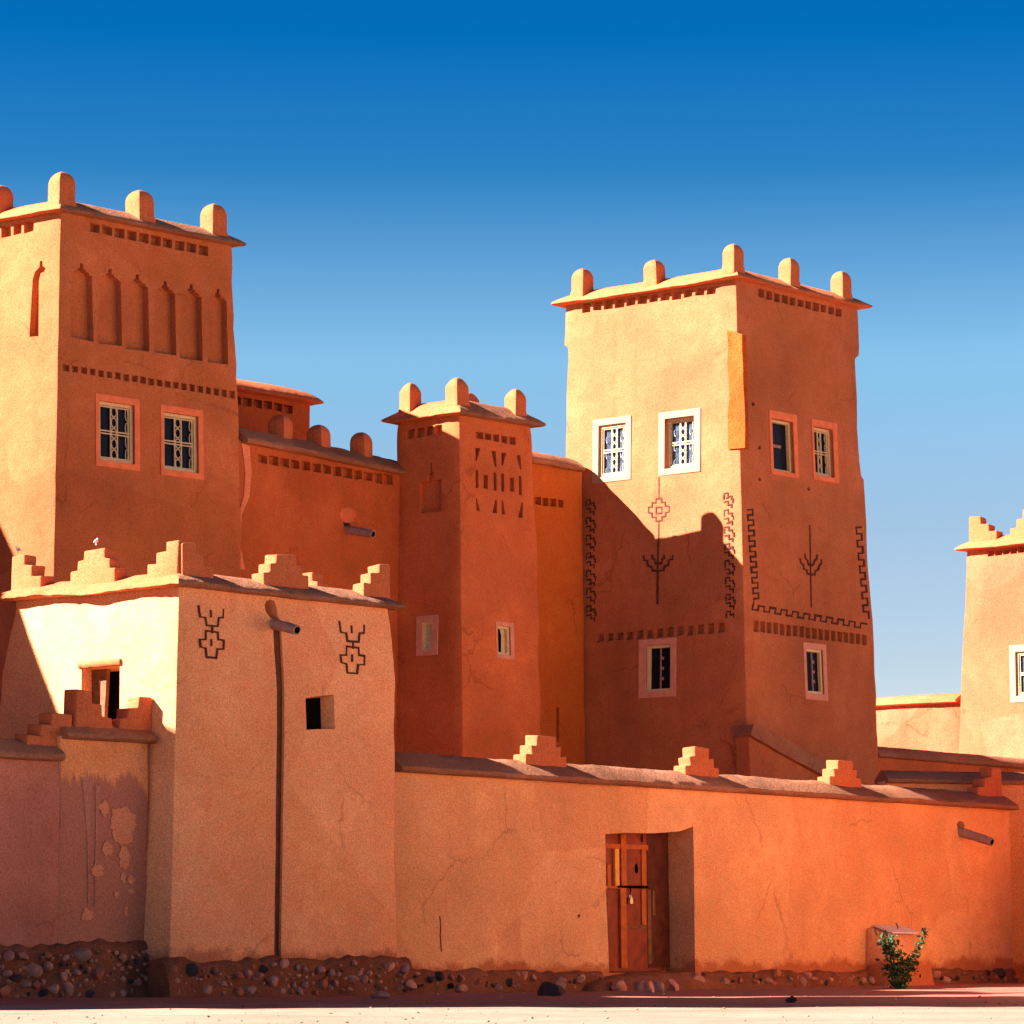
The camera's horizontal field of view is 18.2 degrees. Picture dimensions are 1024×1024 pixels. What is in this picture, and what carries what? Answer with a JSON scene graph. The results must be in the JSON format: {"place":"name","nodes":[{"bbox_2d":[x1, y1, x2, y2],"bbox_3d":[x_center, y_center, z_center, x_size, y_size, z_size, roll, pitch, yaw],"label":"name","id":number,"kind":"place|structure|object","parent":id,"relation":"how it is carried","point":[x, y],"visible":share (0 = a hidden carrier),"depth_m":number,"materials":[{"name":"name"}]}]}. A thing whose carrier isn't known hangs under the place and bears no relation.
{"place":"outdoors","nodes":[
{"label":"outdoors","id":0,"kind":"place"},
{"bbox_2d":[0,981,1023,1023],"bbox_3d":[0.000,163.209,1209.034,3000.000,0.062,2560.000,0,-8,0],"label":"ground","id":1,"kind":"structure","parent":0,"point":[911,1002],"depth_m":36.07,"materials":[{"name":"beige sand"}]},
{"bbox_2d":[0,713,71,997],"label":"wall","id":2,"kind":"structure","parent":1,"relation":"on","point":[33,953],"depth_m":41.64,"materials":[{"name":"paint"}]},
{"bbox_2d":[57,689,157,997],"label":"gate wall","id":3,"kind":"structure","parent":1,"relation":"on","point":[103,777],"depth_m":42.56,"materials":[{"name":"paint"}]},
{"bbox_2d":[0,172,246,702],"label":"mud tower","id":4,"kind":"structure","parent":1,"relation":"on","point":[119,429],"depth_m":56.55,"materials":[{"name":"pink paint"}]},
{"bbox_2d":[95,393,139,470],"bbox_3d":[-6.989,-1.397,56.391,0.204,1.291,0.977,-8,-11,44],"label":"window","id":5,"kind":"structure","parent":4,"relation":"in","point":[114,435],"depth_m":56.44,"materials":[{"name":"orange paint"}]},
{"bbox_2d":[160,404,203,479],"bbox_3d":[-5.962,-1.241,57.405,0.203,1.275,0.980,-8,-11,44],"label":"window","id":6,"kind":"structure","parent":4,"relation":"in","point":[179,456],"depth_m":57.45,"materials":[{"name":"orange paint"}]},
{"bbox_2d":[0,540,417,996],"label":"mud tower","id":7,"kind":"structure","parent":1,"relation":"on","point":[269,688],"depth_m":44.44,"materials":[{"name":"paint"}]},
{"bbox_2d":[108,671,119,719],"bbox_3d":[-5.433,2.587,44.526,0.795,0.815,0.097,-6,-10,37],"label":"doorway","id":8,"kind":"structure","parent":7,"relation":"in","point":[114,686],"depth_m":44.59,"materials":[{"name":"black"}]},
{"bbox_2d":[236,379,323,439],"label":"background house","id":9,"kind":"structure","parent":1,"relation":"on","point":[260,405],"depth_m":66.55,"materials":[{"name":"paint"}]},
{"bbox_2d":[238,415,405,751],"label":"house block","id":10,"kind":"structure","parent":1,"relation":"on","point":[315,502],"depth_m":60.50,"materials":[{"name":"paint"}]},
{"bbox_2d":[371,991,389,997],"bbox_3d":[-1.757,6.466,42.751,0.258,0.128,0.350,0,-8,0],"label":"rock","id":11,"kind":"object","parent":1,"relation":"on","point":[379,994],"visible":0.81,"depth_m":42.62,"materials":[{"name":"grey stone"}]},
{"bbox_2d":[381,378,545,759],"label":"mud tower","id":12,"kind":"structure","parent":1,"relation":"on","point":[468,685],"depth_m":62.10,"materials":[{"name":"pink paint"}]},
{"bbox_2d":[416,615,437,655],"bbox_3d":[-1.611,2.389,61.819,0.514,0.773,0.136,-5,-9,35],"label":"window","id":13,"kind":"structure","parent":12,"relation":"in","point":[426,626],"depth_m":61.82,"materials":[{"name":"pink paint"}]},
{"bbox_2d":[495,621,514,659],"bbox_3d":[-0.181,2.501,62.189,0.163,0.717,0.501,-7,-11,44],"label":"window","id":14,"kind":"structure","parent":12,"relation":"in","point":[505,643],"depth_m":62.24,"materials":[{"name":"pink paint"}]},
{"bbox_2d":[537,981,564,995],"bbox_3d":[0.537,6.597,44.025,0.292,0.277,0.527,3,-8,-20],"label":"rock","id":15,"kind":"object","parent":1,"relation":"on","point":[546,988],"visible":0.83,"depth_m":43.91,"materials":[{"name":"stone"}]},
{"bbox_2d":[532,451,584,764],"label":"link wall","id":16,"kind":"structure","parent":1,"relation":"on","point":[557,489],"depth_m":64.92,"materials":[{"name":"paint"}]},
{"bbox_2d":[553,976,565,988],"bbox_3d":[0.677,7.070,47.613,0.252,0.318,0.312,0,-8,0],"label":"rock","id":17,"kind":"object","parent":1,"relation":"on","point":[560,980],"visible":0.32,"depth_m":47.57,"materials":[{"name":"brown stone"}]},
{"bbox_2d":[611,980,626,990],"bbox_3d":[1.636,7.309,49.194,0.238,0.218,0.320,-3,-8,20],"label":"rock","id":18,"kind":"object","parent":1,"relation":"on","point":[618,985],"visible":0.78,"depth_m":49.08,"materials":[{"name":"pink stone"}]},
{"bbox_2d":[634,980,643,991],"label":"rock","id":19,"kind":"object","parent":1,"relation":"on","point":[638,986],"visible":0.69,"depth_m":47.57,"materials":[{"name":"grey stone"}]},
{"bbox_2d":[644,980,654,992],"bbox_3d":[2.010,6.986,46.847,0.160,0.257,0.176,0,-8,0],"label":"rock","id":20,"kind":"object","parent":1,"relation":"on","point":[649,986],"visible":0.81,"depth_m":46.81,"materials":[{"name":"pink stone"}]},
{"bbox_2d":[652,981,663,991],"bbox_3d":[2.164,7.089,47.596,0.204,0.221,0.196,0,-8,0],"label":"rock","id":21,"kind":"object","parent":1,"relation":"on","point":[658,986],"visible":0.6,"depth_m":47.53,"materials":[{"name":"grey stone"}]},
{"bbox_2d":[665,979,678,990],"bbox_3d":[2.443,7.250,48.804,0.217,0.253,0.448,0,-8,0],"label":"rock","id":22,"kind":"object","parent":1,"relation":"on","point":[671,984],"visible":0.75,"depth_m":48.69,"materials":[{"name":"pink stone"}]},
{"bbox_2d":[691,973,705,982],"bbox_3d":[2.868,7.519,50.956,0.433,0.364,0.306,-6,-10,40],"label":"rock","id":23,"kind":"object","parent":1,"relation":"on","point":[697,976],"visible":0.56,"depth_m":50.83,"materials":[{"name":"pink stone"}]},
{"bbox_2d":[394,735,1019,993],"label":"yard wall","id":24,"kind":"structure","parent":1,"relation":"on","point":[535,863],"depth_m":51.85,"materials":[{"name":"paint"}]},
{"bbox_2d":[605,833,669,971],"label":"door","id":25,"kind":"structure","parent":24,"relation":"in","point":[637,874],"depth_m":51.38,"materials":[{"name":"red wood"}]},
{"bbox_2d":[551,244,877,784],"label":"mud tower","id":26,"kind":"structure","parent":1,"relation":"on","point":[712,441],"depth_m":64.82,"materials":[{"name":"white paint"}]},
{"bbox_2d":[592,415,631,483],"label":"window","id":27,"kind":"structure","parent":26,"relation":"in","point":[615,439],"depth_m":65.77,"materials":[{"name":"white paint"}]},
{"bbox_2d":[638,637,675,697],"bbox_3d":[2.955,3.140,64.302,0.927,1.180,0.163,-6,-10,39],"label":"window","id":28,"kind":"structure","parent":26,"relation":"in","point":[661,657],"depth_m":64.35,"materials":[{"name":"white paint"}]},
{"bbox_2d":[658,408,700,475],"bbox_3d":[3.437,-1.406,64.688,1.043,1.296,0.225,-6,-10,39],"label":"window","id":29,"kind":"structure","parent":26,"relation":"in","point":[684,434],"depth_m":64.74,"materials":[{"name":"white paint"}]},
{"bbox_2d":[769,410,798,478],"bbox_3d":[5.440,-1.363,64.786,0.229,1.314,0.910,-7,-10,42],"label":"window","id":30,"kind":"structure","parent":26,"relation":"in","point":[779,431],"depth_m":64.90,"materials":[{"name":"pink paint"}]},
{"bbox_2d":[803,642,827,700],"bbox_3d":[6.083,3.227,64.610,0.174,1.149,0.751,-7,-10,42],"label":"window","id":31,"kind":"structure","parent":26,"relation":"in","point":[812,654],"depth_m":64.68,"materials":[{"name":"pink paint"}]},
{"bbox_2d":[811,419,838,483],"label":"window","id":32,"kind":"structure","parent":26,"relation":"in","point":[820,437],"depth_m":65.89,"materials":[{"name":"pink paint"}]},
{"bbox_2d":[733,724,825,780],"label":"stair parapet","id":33,"kind":"structure","parent":1,"relation":"on","point":[762,751],"depth_m":62.56,"materials":[{"name":"orange paint"}]},
{"bbox_2d":[785,996,796,1002],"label":"rock","id":34,"kind":"object","parent":1,"relation":"on","point":[791,999],"visible":0.88,"depth_m":39.73,"materials":[{"name":"stone"}]},
{"bbox_2d":[866,923,933,985],"bbox_3d":[6.757,7.752,55.794,0.755,1.175,1.338,-6,-10,40],"label":"plaster box","id":35,"kind":"object","parent":1,"relation":"on","point":[906,937],"visible":0.68,"depth_m":55.49,"materials":[{"name":"orange paint"}]},
{"bbox_2d":[875,927,928,988],"bbox_3d":[6.109,7.059,50.137,0.831,1.116,0.572,2,-8,-18],"label":"shrub","id":36,"kind":"object","parent":1,"relation":"on","point":[897,969],"visible":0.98,"depth_m":50.06,"materials":[{"name":"green plant"}]},
{"bbox_2d":[876,693,960,752],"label":"wall","id":37,"kind":"structure","parent":1,"relation":"on","point":[930,722],"depth_m":73.97,"materials":[{"name":"paint"}]},
{"bbox_2d":[874,770,1023,980],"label":"side wall","id":38,"kind":"structure","parent":1,"relation":"on","point":[1012,783],"depth_m":60.45,"materials":[{"name":"paint"}]},
{"bbox_2d":[878,746,1023,772],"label":"wall","id":39,"kind":"structure","parent":1,"relation":"on","point":[898,759],"depth_m":68.06,"materials":[{"name":"paint"}]},
{"bbox_2d":[954,510,1023,758],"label":"mud tower","id":40,"kind":"structure","parent":1,"relation":"on","point":[992,706],"depth_m":72.77,"materials":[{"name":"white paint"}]},
{"bbox_2d":[1009,645,1023,702],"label":"window","id":41,"kind":"structure","parent":40,"relation":"in","point":[1019,649],"depth_m":72.29,"materials":[{"name":"white paint"}]},
{"bbox_2d":[0,0,1023,697],"label":"sky","id":42,"kind":"structure","parent":0,"point":[411,188],"materials":[{"name":"blue"}]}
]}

